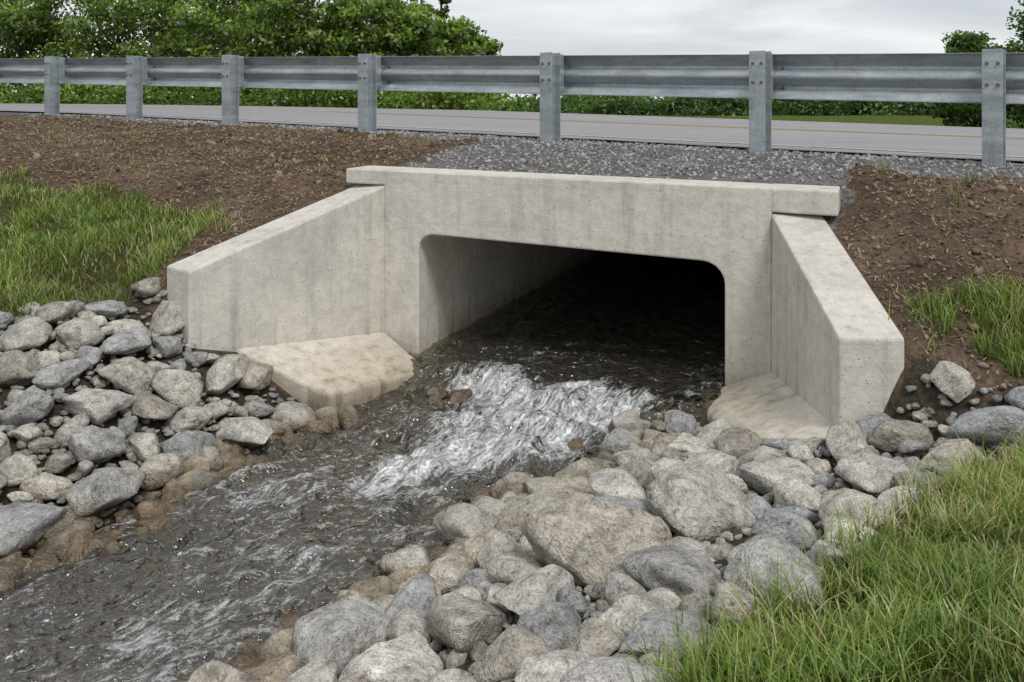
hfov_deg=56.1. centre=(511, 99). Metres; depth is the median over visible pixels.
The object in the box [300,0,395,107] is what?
deciduous tree
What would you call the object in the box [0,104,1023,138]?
road centre line
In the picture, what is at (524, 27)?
sky
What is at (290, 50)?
conifer tree
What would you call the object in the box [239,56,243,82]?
spacer
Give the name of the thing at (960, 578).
grass
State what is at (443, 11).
conifer tree
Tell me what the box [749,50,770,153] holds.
post
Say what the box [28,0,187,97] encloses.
deciduous tree
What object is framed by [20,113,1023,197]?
shoulder gravel
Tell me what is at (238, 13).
deciduous tree
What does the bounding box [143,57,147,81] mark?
spacer
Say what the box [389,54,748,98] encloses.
beam
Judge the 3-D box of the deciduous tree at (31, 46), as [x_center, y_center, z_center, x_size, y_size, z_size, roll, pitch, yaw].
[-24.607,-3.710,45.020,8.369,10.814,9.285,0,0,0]
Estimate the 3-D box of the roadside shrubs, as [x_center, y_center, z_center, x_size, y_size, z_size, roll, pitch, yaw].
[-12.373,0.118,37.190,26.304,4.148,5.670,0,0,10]
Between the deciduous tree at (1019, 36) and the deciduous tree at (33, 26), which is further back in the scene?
the deciduous tree at (33, 26)
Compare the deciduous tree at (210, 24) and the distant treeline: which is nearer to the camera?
the deciduous tree at (210, 24)
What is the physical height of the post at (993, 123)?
1.353 m
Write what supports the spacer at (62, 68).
attached to the beam at (98, 71)
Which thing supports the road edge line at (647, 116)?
on the road
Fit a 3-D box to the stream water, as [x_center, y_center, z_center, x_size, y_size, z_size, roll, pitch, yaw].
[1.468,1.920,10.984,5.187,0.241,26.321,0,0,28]
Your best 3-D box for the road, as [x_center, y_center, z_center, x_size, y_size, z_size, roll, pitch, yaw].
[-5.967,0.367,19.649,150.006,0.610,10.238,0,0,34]
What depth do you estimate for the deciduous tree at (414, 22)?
36.15 m
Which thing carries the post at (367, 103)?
on the ground at (916, 366)
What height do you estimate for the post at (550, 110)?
1.430 m
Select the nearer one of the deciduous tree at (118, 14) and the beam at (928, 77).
the beam at (928, 77)
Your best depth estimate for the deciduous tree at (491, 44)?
40.49 m
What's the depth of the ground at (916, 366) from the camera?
6.16 m
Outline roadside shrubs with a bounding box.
[0,49,526,110]
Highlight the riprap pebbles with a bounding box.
[0,290,1023,681]
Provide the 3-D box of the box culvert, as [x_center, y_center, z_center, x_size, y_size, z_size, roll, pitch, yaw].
[3.212,1.508,14.396,4.424,1.985,19.392,0,0,21]
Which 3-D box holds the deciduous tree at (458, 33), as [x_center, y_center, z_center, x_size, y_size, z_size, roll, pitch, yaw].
[-2.355,-0.966,38.878,3.907,5.051,3.797,0,0,45]
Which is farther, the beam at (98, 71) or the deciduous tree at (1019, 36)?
the deciduous tree at (1019, 36)
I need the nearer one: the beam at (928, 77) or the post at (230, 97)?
the beam at (928, 77)
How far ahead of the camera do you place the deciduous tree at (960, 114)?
33.75 m
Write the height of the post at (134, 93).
1.563 m
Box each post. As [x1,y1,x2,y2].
[44,56,59,114]
[126,56,142,118]
[222,55,238,124]
[358,54,376,131]
[540,52,560,141]
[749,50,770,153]
[982,49,1005,166]
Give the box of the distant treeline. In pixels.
[501,94,1017,115]
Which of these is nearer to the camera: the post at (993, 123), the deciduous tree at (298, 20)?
the post at (993, 123)
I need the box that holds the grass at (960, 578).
[0,166,1023,681]
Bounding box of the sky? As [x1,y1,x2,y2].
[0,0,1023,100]
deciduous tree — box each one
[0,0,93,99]
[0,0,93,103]
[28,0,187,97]
[50,0,197,104]
[137,0,288,104]
[145,0,266,95]
[190,0,315,96]
[226,0,345,106]
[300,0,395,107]
[356,0,456,106]
[425,15,498,103]
[470,30,512,110]
[928,29,1019,126]
[994,0,1023,128]
[997,11,1023,111]
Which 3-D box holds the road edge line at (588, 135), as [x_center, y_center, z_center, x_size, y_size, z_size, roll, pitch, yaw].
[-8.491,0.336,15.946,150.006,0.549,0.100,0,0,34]
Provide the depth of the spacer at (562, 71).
8.86 m
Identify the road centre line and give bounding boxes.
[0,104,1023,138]
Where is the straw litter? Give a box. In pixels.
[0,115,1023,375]
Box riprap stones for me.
[0,277,1023,681]
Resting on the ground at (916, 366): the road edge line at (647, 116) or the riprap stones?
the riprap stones
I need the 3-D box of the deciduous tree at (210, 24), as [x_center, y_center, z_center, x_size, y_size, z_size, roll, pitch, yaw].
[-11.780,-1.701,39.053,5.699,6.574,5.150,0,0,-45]
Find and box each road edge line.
[8,109,1023,156]
[22,103,970,127]
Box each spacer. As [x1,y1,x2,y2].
[60,58,64,79]
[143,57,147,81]
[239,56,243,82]
[377,55,380,85]
[561,54,563,88]
[771,53,772,92]
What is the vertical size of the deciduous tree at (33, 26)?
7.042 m
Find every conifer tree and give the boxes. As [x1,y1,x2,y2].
[265,1,311,54]
[391,0,437,53]
[430,0,451,42]
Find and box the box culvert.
[167,165,903,448]
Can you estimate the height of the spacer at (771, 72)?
0.318 m
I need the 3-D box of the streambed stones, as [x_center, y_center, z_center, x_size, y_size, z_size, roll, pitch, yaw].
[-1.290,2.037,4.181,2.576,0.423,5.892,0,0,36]
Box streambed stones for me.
[0,353,691,681]
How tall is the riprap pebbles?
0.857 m
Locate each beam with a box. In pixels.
[0,58,125,84]
[143,56,393,90]
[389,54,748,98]
[748,53,1023,103]
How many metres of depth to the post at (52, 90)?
13.39 m
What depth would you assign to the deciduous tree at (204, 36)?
43.93 m
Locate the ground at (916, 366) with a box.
[0,106,1023,681]
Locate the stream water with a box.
[0,252,727,681]
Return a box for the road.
[0,103,1023,160]
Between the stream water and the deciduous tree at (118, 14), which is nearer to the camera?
the stream water
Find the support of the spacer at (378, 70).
attached to the beam at (331, 73)
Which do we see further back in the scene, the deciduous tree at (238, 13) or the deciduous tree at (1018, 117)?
the deciduous tree at (238, 13)

